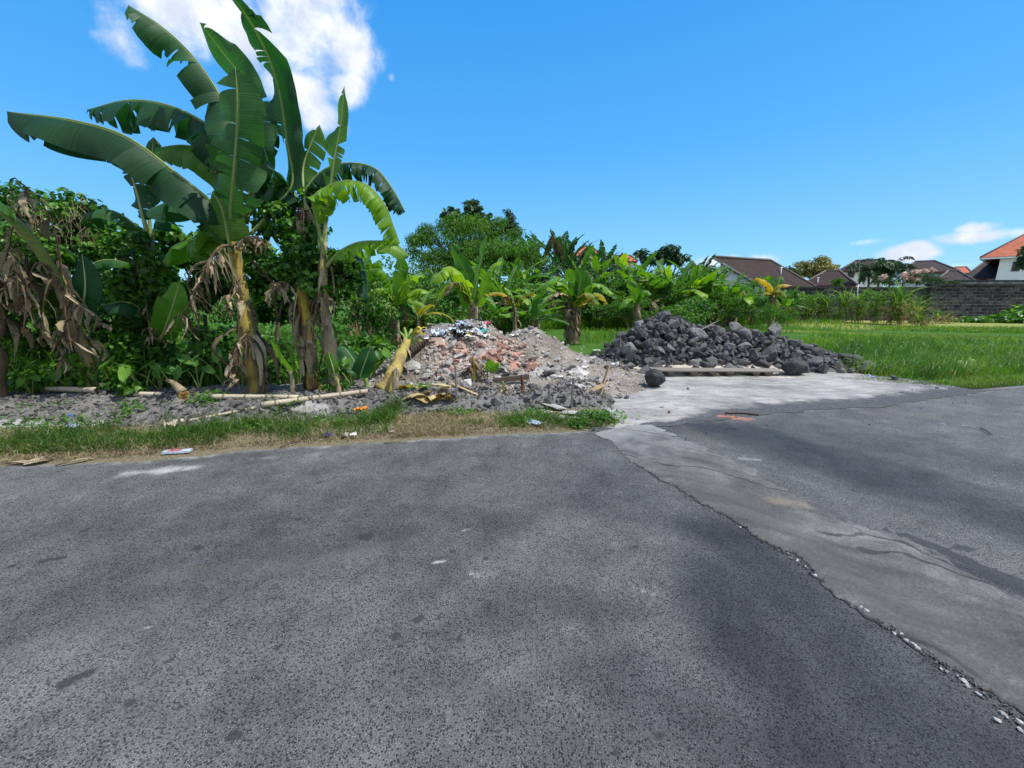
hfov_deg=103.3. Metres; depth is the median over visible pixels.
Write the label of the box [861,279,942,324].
reed clump
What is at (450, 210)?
tree
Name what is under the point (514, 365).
whole brick
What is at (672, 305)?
banana plant
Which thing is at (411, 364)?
concrete slab
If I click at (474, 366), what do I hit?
banana stump
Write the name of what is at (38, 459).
dry frond
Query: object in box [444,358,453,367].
rubble slab
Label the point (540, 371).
rubble slab
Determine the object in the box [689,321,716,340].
lava rock
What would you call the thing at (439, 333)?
plastic sheet
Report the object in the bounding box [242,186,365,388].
climbing vine
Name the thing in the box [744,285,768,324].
banana plant
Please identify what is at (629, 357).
lava rock
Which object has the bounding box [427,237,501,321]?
banana plant
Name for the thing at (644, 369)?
lava rock
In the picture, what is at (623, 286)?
banana plant
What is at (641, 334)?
lava rock
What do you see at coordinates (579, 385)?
concrete fragment
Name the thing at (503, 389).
banana sprout
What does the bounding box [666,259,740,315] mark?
banana plant
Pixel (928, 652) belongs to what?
loose gravel
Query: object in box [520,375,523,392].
wooden stake
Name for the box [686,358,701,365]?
lava rock
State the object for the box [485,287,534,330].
banana plant
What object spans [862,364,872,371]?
lava rock
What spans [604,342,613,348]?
lava rock
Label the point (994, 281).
concrete wall
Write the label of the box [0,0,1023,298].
sky
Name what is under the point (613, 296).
banana plant
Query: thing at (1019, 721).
white pebble
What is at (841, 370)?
lava rock
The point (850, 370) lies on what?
lava rock
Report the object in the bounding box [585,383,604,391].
wood plank
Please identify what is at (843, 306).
reed clump
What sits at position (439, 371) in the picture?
concrete fragment
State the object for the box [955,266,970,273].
house
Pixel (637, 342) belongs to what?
lava rock
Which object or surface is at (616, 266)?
bush
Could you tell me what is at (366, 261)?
banana plant
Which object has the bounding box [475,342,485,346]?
whole brick
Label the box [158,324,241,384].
bush
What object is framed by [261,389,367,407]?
bamboo pole
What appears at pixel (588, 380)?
concrete fragment
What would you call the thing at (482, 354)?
whole brick
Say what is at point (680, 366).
spilled sand
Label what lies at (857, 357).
lava rock
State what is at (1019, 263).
tree
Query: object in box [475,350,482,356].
rubble slab
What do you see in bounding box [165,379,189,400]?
banana stump
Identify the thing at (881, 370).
lava rock
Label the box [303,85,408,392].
banana plant
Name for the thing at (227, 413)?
bamboo pole
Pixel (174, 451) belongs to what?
drink carton
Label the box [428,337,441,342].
whole brick
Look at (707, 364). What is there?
lava rock
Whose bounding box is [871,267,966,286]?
flowering shrub
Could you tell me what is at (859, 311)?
reed clump
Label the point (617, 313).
bush
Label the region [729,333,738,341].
lava rock
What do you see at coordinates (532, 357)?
brick fragment
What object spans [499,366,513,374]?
rubble slab
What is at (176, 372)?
taro plant
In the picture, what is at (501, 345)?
whole brick
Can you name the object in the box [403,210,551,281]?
tree
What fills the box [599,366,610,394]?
wooden stake
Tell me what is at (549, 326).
grove grass
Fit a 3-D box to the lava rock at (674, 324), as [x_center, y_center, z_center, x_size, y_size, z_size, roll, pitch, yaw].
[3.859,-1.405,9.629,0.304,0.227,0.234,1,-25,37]
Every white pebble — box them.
[992,717,1001,722]
[1014,718,1023,725]
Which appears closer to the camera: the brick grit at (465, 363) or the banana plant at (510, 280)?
the brick grit at (465, 363)
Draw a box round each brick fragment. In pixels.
[439,341,445,346]
[496,355,503,361]
[528,356,538,359]
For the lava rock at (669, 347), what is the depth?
9.21 m
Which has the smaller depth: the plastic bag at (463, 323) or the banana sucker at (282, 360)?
the banana sucker at (282, 360)
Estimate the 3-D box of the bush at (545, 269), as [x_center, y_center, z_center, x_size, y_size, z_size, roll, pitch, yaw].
[2.976,-5.497,24.323,7.935,3.988,3.293,-5,13,-22]
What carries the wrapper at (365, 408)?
on the ground at (588, 348)
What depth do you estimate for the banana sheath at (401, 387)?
6.08 m
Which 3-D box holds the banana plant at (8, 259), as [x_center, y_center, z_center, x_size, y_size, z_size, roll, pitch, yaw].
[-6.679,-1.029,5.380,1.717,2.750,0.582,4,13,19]
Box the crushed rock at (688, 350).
[597,312,877,373]
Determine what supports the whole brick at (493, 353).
on the rubble heap
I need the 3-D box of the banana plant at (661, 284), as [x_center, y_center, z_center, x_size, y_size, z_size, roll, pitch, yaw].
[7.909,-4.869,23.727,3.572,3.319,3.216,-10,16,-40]
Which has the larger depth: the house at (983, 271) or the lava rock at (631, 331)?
the house at (983, 271)
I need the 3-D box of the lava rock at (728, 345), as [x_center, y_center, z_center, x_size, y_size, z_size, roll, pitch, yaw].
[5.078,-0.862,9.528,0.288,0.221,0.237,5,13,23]
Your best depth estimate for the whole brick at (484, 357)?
6.75 m
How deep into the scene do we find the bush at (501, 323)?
14.12 m
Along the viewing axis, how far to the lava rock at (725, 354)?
9.19 m
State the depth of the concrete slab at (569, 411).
5.56 m
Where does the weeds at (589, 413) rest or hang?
on the ground at (588, 348)
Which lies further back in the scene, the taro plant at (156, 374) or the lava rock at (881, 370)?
the lava rock at (881, 370)
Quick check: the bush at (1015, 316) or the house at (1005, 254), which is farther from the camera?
the house at (1005, 254)
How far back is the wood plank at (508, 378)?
6.55 m
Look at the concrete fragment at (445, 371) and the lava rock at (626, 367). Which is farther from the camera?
the lava rock at (626, 367)
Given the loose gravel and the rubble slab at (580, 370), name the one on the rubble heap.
the rubble slab at (580, 370)
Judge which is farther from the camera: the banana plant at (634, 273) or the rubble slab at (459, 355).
the banana plant at (634, 273)
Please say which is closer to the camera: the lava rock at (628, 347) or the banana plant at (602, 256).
the lava rock at (628, 347)
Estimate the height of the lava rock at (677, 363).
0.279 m
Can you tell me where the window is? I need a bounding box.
[848,272,854,277]
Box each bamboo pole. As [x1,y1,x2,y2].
[43,386,97,392]
[129,391,164,396]
[182,407,254,422]
[210,394,298,399]
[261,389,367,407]
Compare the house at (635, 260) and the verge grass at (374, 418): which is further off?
the house at (635, 260)
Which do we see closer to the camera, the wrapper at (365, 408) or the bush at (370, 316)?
the wrapper at (365, 408)
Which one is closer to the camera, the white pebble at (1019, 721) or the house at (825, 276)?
the white pebble at (1019, 721)
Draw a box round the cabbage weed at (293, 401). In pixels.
[286,396,301,404]
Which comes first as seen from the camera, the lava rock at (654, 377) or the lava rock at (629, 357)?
the lava rock at (654, 377)
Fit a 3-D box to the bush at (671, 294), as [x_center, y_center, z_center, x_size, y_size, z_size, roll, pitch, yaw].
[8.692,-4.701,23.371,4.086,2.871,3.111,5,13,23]
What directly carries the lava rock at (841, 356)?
on the crushed rock at (688, 350)
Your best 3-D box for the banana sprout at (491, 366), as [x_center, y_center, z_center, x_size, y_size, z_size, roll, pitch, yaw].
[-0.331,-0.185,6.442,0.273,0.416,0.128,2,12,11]
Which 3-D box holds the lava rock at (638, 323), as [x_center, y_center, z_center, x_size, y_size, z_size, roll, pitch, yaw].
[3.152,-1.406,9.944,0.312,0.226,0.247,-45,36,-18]
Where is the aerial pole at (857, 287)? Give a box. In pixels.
[854,254,860,320]
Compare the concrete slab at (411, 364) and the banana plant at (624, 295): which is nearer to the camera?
the concrete slab at (411, 364)
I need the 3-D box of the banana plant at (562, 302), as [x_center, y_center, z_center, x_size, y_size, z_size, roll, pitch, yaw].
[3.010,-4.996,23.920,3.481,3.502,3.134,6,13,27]
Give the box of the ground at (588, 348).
[0,299,1023,465]
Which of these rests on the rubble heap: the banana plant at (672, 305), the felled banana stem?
the felled banana stem
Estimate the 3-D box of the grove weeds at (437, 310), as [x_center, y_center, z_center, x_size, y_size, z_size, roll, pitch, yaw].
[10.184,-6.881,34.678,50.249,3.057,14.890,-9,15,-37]
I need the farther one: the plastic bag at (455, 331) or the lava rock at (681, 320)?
the lava rock at (681, 320)
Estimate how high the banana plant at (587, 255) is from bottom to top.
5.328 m
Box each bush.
[6,358,155,392]
[100,226,182,373]
[100,296,236,340]
[154,222,251,350]
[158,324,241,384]
[211,294,352,339]
[252,284,357,343]
[263,336,299,384]
[311,364,350,393]
[320,332,399,363]
[340,273,403,340]
[347,255,448,339]
[398,269,465,319]
[421,299,530,331]
[477,265,550,312]
[502,260,615,318]
[563,271,643,324]
[590,294,652,329]
[591,262,717,294]
[625,276,701,311]
[640,295,717,325]
[676,264,731,318]
[696,290,768,325]
[706,265,814,311]
[750,302,801,322]
[945,303,1023,323]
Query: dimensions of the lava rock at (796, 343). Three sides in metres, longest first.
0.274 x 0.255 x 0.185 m
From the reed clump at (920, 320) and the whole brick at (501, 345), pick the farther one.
the reed clump at (920, 320)
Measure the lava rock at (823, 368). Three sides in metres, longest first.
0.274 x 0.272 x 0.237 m
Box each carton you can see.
[161,448,192,453]
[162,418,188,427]
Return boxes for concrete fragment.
[419,373,430,379]
[436,369,443,373]
[443,368,449,373]
[575,384,588,389]
[581,378,591,381]
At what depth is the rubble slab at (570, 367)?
7.35 m
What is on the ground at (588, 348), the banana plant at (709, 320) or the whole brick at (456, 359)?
the banana plant at (709, 320)
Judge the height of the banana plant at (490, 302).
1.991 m
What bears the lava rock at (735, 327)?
on the crushed rock at (688, 350)
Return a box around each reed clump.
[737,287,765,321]
[759,291,816,319]
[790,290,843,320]
[808,291,844,320]
[811,286,884,321]
[826,287,893,322]
[855,287,900,323]
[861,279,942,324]
[887,293,951,322]
[907,313,938,325]
[928,307,967,323]
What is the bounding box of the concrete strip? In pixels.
[594,425,1023,714]
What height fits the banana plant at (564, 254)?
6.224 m
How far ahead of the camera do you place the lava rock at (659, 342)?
9.40 m
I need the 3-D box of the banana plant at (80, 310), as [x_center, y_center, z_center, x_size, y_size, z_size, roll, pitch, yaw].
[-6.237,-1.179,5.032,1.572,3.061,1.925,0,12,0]
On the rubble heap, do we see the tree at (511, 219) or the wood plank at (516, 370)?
the wood plank at (516, 370)
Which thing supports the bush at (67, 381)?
on the ground at (588, 348)
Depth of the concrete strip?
2.42 m
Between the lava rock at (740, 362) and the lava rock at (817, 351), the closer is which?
the lava rock at (740, 362)
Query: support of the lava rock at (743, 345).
on the crushed rock at (688, 350)
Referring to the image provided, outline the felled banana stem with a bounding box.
[374,327,423,392]
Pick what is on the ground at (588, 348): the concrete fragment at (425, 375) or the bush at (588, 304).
the bush at (588, 304)
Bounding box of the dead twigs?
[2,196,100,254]
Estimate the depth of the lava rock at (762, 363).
9.02 m
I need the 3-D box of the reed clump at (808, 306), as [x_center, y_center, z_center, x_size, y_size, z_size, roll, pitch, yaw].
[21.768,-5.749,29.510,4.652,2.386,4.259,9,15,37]
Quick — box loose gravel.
[628,386,1023,728]
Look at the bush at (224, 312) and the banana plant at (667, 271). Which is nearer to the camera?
the bush at (224, 312)
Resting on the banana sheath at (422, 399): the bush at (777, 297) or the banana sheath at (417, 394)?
the banana sheath at (417, 394)
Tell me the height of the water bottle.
0.226 m
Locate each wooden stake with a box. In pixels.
[445,388,447,403]
[454,366,457,399]
[570,377,574,408]
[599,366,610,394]
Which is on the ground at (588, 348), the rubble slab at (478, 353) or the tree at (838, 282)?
the tree at (838, 282)
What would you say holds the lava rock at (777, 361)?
on the crushed rock at (688, 350)
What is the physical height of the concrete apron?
0.001 m
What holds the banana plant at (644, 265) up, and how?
on the ground at (588, 348)
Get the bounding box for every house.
[575,246,599,267]
[616,255,637,294]
[713,255,816,311]
[808,269,856,286]
[840,259,883,286]
[901,260,960,286]
[935,270,975,282]
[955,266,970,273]
[967,260,999,279]
[979,234,1023,279]
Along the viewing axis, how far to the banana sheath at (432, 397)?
5.75 m
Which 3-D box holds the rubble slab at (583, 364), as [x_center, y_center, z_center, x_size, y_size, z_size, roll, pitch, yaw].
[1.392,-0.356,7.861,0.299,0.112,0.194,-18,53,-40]
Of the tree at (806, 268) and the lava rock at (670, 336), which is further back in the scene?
the tree at (806, 268)
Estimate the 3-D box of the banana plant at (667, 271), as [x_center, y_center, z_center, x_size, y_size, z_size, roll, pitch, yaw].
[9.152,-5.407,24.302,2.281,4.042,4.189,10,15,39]
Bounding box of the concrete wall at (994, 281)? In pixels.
[954,280,1023,283]
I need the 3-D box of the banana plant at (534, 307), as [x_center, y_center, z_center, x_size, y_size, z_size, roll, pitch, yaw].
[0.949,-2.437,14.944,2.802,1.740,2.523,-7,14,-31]
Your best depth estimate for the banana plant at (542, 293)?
16.77 m
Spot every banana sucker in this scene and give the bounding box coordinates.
[271,340,300,391]
[326,352,341,397]
[337,346,375,387]
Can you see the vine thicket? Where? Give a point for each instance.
(108, 237)
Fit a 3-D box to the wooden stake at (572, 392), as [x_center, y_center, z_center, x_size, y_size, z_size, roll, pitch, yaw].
[0.872,0.168,5.861,0.026,0.530,0.055,2,12,0]
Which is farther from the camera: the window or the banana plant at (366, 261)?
the window
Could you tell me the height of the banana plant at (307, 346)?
3.783 m
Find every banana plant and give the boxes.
[0,177,129,386]
[0,192,36,396]
[6,0,310,393]
[79,136,187,381]
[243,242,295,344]
[260,125,325,391]
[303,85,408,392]
[335,251,405,322]
[338,256,391,337]
[368,259,428,348]
[400,288,453,329]
[408,278,458,325]
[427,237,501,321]
[461,288,526,328]
[469,256,535,308]
[478,265,536,333]
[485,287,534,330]
[490,255,566,300]
[493,249,554,298]
[501,294,569,327]
[504,262,555,316]
[512,285,562,329]
[525,231,552,262]
[529,229,599,310]
[534,268,567,326]
[537,235,600,309]
[537,267,612,343]
[544,278,593,323]
[552,239,591,270]
[558,244,593,277]
[564,271,630,315]
[567,270,635,321]
[575,248,611,275]
[583,240,624,268]
[589,255,620,281]
[590,252,639,272]
[591,269,648,321]
[604,251,639,277]
[604,279,628,305]
[611,261,665,290]
[612,269,676,315]
[616,280,650,319]
[619,280,650,327]
[620,251,656,275]
[625,274,666,317]
[627,258,689,314]
[639,260,719,311]
[640,261,689,308]
[645,290,678,316]
[661,287,696,318]
[663,277,687,315]
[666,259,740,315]
[666,271,736,325]
[685,254,728,308]
[701,269,753,323]
[701,272,763,326]
[701,276,744,324]
[714,286,753,325]
[731,284,763,321]
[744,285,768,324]
[754,276,790,326]
[778,285,810,323]
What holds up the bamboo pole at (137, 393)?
on the ground at (588, 348)
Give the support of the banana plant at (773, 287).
on the ground at (588, 348)
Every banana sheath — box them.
[398,384,412,389]
[410,393,426,397]
[412,396,429,402]
[425,395,435,400]
[432,383,449,388]
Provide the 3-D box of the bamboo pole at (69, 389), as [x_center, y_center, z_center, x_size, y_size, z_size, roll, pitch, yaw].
[-6.545,0.079,6.005,1.291,0.163,0.094,4,13,20]
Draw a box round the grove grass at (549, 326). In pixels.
[358,299,761,338]
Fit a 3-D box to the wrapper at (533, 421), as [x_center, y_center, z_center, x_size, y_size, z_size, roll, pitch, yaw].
[0.275,0.481,5.149,0.248,0.056,0.080,7,14,32]
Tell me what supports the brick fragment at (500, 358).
on the rubble heap
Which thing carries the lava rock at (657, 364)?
on the concrete apron
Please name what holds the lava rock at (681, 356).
on the crushed rock at (688, 350)
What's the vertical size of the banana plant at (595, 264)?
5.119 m
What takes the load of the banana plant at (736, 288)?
on the ground at (588, 348)
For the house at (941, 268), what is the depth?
53.38 m
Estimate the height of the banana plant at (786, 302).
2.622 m
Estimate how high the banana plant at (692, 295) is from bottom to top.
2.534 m
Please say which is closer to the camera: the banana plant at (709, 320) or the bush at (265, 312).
the bush at (265, 312)
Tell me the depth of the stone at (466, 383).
6.09 m
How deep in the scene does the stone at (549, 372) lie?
6.94 m
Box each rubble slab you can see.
[440,323,448,329]
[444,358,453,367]
[448,339,456,349]
[453,353,464,357]
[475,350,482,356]
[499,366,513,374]
[534,366,543,373]
[551,364,560,372]
[556,360,565,366]
[563,364,573,371]
[573,367,588,376]
[580,362,589,367]
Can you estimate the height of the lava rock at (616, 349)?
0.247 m
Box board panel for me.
[649,367,782,374]
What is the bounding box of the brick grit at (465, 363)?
[421,335,523,382]
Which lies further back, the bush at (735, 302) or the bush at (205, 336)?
the bush at (735, 302)
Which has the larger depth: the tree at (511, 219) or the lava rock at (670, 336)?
the tree at (511, 219)
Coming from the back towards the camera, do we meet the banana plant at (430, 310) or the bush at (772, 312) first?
the bush at (772, 312)
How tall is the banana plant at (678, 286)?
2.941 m
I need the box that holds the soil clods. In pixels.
[0,378,615,427]
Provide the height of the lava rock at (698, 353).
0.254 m
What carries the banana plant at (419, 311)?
on the ground at (588, 348)
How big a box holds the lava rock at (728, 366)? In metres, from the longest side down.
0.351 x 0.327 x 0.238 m
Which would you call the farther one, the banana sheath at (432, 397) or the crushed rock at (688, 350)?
the crushed rock at (688, 350)
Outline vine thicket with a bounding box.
[0,180,179,385]
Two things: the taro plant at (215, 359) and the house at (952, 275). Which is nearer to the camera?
the taro plant at (215, 359)
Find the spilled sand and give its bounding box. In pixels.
[597,357,785,374]
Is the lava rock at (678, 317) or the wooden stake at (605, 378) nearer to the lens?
the wooden stake at (605, 378)
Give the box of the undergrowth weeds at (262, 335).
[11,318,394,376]
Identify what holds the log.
on the rubble heap
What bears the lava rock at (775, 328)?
on the lava rock
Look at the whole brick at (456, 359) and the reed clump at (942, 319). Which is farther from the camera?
the reed clump at (942, 319)
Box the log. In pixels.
[407,335,426,356]
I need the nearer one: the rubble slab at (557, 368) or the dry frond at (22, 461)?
the dry frond at (22, 461)
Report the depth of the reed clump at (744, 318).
27.25 m
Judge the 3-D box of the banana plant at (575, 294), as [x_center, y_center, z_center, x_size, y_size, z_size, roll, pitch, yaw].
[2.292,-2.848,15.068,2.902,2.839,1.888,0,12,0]
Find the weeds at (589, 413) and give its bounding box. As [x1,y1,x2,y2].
[0,382,639,434]
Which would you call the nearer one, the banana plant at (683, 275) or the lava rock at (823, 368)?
the lava rock at (823, 368)
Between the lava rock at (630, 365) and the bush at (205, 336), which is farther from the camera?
the lava rock at (630, 365)
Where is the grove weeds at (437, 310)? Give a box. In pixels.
[359,277,670,337]
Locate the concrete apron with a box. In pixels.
[588,372,1008,431]
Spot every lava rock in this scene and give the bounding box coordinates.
[598,351,606,359]
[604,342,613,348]
[610,347,619,352]
[611,335,623,347]
[615,329,626,340]
[620,341,636,355]
[620,365,628,370]
[624,353,633,361]
[625,362,634,368]
[627,328,634,335]
[632,355,640,363]
[634,328,645,340]
[634,340,641,346]
[635,320,643,330]
[637,364,648,373]
[643,341,655,352]
[643,346,653,366]
[644,317,653,321]
[644,369,665,386]
[645,322,655,330]
[651,338,663,346]
[652,361,662,366]
[655,346,665,353]
[657,311,670,321]
[657,322,669,331]
[666,343,674,351]
[667,333,674,340]
[668,319,680,328]
[671,314,682,319]
[673,361,683,364]
[676,353,686,360]
[678,342,686,347]
[679,318,684,326]
[680,334,697,344]
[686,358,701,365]
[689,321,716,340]
[693,349,706,358]
[696,324,709,330]
[699,343,706,351]
[699,361,715,367]
[704,357,717,365]
[708,331,716,339]
[714,325,724,335]
[721,351,728,359]
[722,343,734,351]
[723,364,736,367]
[729,322,741,332]
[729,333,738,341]
[734,359,750,365]
[736,324,755,339]
[737,342,750,351]
[748,349,758,361]
[750,329,761,335]
[754,359,770,367]
[760,346,777,360]
[761,339,772,346]
[767,335,773,342]
[768,323,781,334]
[774,358,782,363]
[780,349,788,357]
[781,357,809,374]
[787,339,799,346]
[802,346,812,350]
[808,356,822,366]
[811,347,824,355]
[814,363,827,373]
[830,361,846,368]
[836,367,845,372]
[839,353,851,358]
[847,368,854,372]
[848,361,856,365]
[851,352,862,361]
[860,360,875,368]
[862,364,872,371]
[876,366,888,373]
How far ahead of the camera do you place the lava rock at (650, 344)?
9.30 m
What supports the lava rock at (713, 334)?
on the crushed rock at (688, 350)
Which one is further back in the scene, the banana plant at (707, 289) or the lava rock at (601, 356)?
the banana plant at (707, 289)
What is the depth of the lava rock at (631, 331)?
9.86 m
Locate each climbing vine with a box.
[66,352,147,397]
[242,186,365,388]
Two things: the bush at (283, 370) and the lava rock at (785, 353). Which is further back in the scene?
the lava rock at (785, 353)
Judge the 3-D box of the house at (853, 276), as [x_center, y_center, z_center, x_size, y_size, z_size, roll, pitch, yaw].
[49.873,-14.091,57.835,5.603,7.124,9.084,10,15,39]
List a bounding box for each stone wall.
[764,287,928,320]
[922,284,1023,320]
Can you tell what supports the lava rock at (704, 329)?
on the crushed rock at (688, 350)
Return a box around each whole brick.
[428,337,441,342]
[452,355,459,361]
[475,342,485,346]
[476,351,485,361]
[482,355,490,359]
[489,350,496,355]
[494,340,504,348]
[511,363,518,369]
[516,351,523,355]
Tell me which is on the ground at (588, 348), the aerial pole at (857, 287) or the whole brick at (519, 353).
the aerial pole at (857, 287)
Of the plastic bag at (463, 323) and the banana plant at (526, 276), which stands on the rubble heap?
the plastic bag at (463, 323)
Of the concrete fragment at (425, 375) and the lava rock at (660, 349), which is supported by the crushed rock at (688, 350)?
the lava rock at (660, 349)
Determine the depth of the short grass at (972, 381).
8.14 m
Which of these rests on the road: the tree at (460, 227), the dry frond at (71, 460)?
the dry frond at (71, 460)
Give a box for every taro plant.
[7,369,40,393]
[22,360,78,385]
[98,355,161,391]
[128,363,171,388]
[139,354,191,389]
[145,343,203,380]
[182,359,214,389]
[192,350,238,384]
[324,356,354,385]
[350,346,391,377]
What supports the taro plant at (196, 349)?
on the ground at (588, 348)
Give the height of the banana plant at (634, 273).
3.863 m
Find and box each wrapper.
[354,406,367,411]
[527,419,542,423]
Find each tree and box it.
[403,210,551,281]
[439,206,462,289]
[461,198,492,237]
[500,207,523,242]
[632,248,658,271]
[653,244,691,273]
[786,266,800,274]
[792,255,840,278]
[829,275,845,286]
[844,256,918,286]
[1013,246,1023,270]
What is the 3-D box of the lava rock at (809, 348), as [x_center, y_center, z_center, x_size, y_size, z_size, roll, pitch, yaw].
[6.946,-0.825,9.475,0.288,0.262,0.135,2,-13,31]
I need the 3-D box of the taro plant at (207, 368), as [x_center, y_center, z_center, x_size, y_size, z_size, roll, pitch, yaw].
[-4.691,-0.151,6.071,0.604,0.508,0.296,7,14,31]
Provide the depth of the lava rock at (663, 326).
9.49 m
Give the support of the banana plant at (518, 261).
on the ground at (588, 348)
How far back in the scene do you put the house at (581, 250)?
57.24 m
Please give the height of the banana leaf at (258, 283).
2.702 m
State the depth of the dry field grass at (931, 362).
9.06 m
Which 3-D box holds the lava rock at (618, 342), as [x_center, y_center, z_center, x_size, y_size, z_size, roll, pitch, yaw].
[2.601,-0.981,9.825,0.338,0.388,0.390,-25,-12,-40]
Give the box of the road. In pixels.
[0,387,1023,767]
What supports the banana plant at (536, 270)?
on the ground at (588, 348)
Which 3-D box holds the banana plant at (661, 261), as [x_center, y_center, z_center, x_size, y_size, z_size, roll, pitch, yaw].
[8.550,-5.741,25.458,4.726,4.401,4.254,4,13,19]
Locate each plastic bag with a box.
[452,328,464,336]
[458,321,469,325]
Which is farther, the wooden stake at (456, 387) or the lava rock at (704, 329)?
the lava rock at (704, 329)
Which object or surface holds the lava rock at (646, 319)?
on the crushed rock at (688, 350)
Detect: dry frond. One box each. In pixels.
[6,460,31,464]
[20,455,56,464]
[55,458,92,465]
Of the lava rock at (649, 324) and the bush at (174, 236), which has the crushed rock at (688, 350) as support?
the lava rock at (649, 324)
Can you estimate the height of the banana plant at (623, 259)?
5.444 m
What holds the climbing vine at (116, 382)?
on the ground at (588, 348)
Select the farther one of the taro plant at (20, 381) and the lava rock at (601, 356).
the lava rock at (601, 356)
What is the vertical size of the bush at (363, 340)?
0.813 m
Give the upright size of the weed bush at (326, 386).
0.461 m
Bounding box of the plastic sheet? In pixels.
[430,328,446,335]
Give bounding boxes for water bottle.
[67,414,76,430]
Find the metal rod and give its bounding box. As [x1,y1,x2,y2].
[725,412,758,414]
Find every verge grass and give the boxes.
[0,385,616,456]
[0,406,612,463]
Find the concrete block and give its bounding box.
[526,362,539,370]
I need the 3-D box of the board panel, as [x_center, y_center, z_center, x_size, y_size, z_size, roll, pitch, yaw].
[4.315,-0.284,8.641,2.780,0.109,0.457,0,12,-2]
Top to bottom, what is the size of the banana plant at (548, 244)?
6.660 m
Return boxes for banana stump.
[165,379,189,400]
[462,358,486,380]
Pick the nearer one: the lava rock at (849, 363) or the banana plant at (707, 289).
the lava rock at (849, 363)
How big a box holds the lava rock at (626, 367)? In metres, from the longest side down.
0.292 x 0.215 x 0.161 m
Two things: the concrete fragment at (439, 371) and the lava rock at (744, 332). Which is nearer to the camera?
the concrete fragment at (439, 371)
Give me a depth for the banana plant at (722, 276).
25.08 m
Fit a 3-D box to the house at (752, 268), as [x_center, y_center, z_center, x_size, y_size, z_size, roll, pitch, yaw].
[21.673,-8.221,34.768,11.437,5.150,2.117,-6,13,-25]
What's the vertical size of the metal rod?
0.023 m
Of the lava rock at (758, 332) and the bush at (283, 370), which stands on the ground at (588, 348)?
the bush at (283, 370)
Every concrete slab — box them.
[404,359,420,369]
[543,403,567,409]
[561,410,579,413]
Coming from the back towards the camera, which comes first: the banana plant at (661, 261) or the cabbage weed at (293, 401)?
the banana plant at (661, 261)
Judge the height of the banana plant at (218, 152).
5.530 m
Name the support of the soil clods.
on the ground at (588, 348)
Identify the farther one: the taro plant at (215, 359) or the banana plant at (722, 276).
the banana plant at (722, 276)
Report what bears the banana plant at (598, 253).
on the ground at (588, 348)
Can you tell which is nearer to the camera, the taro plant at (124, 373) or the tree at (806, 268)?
the taro plant at (124, 373)
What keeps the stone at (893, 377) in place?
on the concrete apron
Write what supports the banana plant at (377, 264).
on the ground at (588, 348)
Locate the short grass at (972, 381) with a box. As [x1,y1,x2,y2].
[789,329,1023,388]
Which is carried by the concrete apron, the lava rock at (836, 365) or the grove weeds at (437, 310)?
the lava rock at (836, 365)
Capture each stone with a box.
[460,379,471,387]
[542,370,555,375]
[890,375,897,379]
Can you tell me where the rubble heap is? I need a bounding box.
[353,321,648,396]
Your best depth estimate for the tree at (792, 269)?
45.91 m
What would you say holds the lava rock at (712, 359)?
on the crushed rock at (688, 350)
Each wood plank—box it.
[450,382,477,394]
[454,374,528,383]
[497,369,520,375]
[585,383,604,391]
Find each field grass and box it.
[499,310,1023,379]
[814,325,1023,379]
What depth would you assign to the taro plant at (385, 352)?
7.05 m
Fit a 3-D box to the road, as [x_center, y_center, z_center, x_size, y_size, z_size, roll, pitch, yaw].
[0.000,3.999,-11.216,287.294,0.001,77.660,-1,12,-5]
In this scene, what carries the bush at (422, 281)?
on the ground at (588, 348)
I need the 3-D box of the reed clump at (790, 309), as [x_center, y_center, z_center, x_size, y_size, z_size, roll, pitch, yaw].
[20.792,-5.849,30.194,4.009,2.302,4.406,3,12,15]
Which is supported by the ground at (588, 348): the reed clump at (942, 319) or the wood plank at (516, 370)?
the reed clump at (942, 319)
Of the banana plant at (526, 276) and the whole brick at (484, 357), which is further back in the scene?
the banana plant at (526, 276)
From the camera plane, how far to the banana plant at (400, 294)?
10.03 m
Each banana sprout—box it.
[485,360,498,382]
[493,381,507,394]
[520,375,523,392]
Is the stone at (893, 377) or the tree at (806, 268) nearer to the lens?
the stone at (893, 377)
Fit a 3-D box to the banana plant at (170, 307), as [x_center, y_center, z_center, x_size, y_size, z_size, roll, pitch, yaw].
[-5.932,-1.847,6.648,1.815,4.315,1.110,0,12,0]
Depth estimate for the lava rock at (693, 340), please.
9.37 m
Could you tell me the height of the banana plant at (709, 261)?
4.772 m
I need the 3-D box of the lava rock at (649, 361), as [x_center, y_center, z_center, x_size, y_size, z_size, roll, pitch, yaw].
[3.102,-0.633,9.158,0.254,0.472,0.409,2,12,10]
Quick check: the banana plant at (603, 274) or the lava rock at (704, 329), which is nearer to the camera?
the lava rock at (704, 329)
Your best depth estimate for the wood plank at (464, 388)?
6.07 m

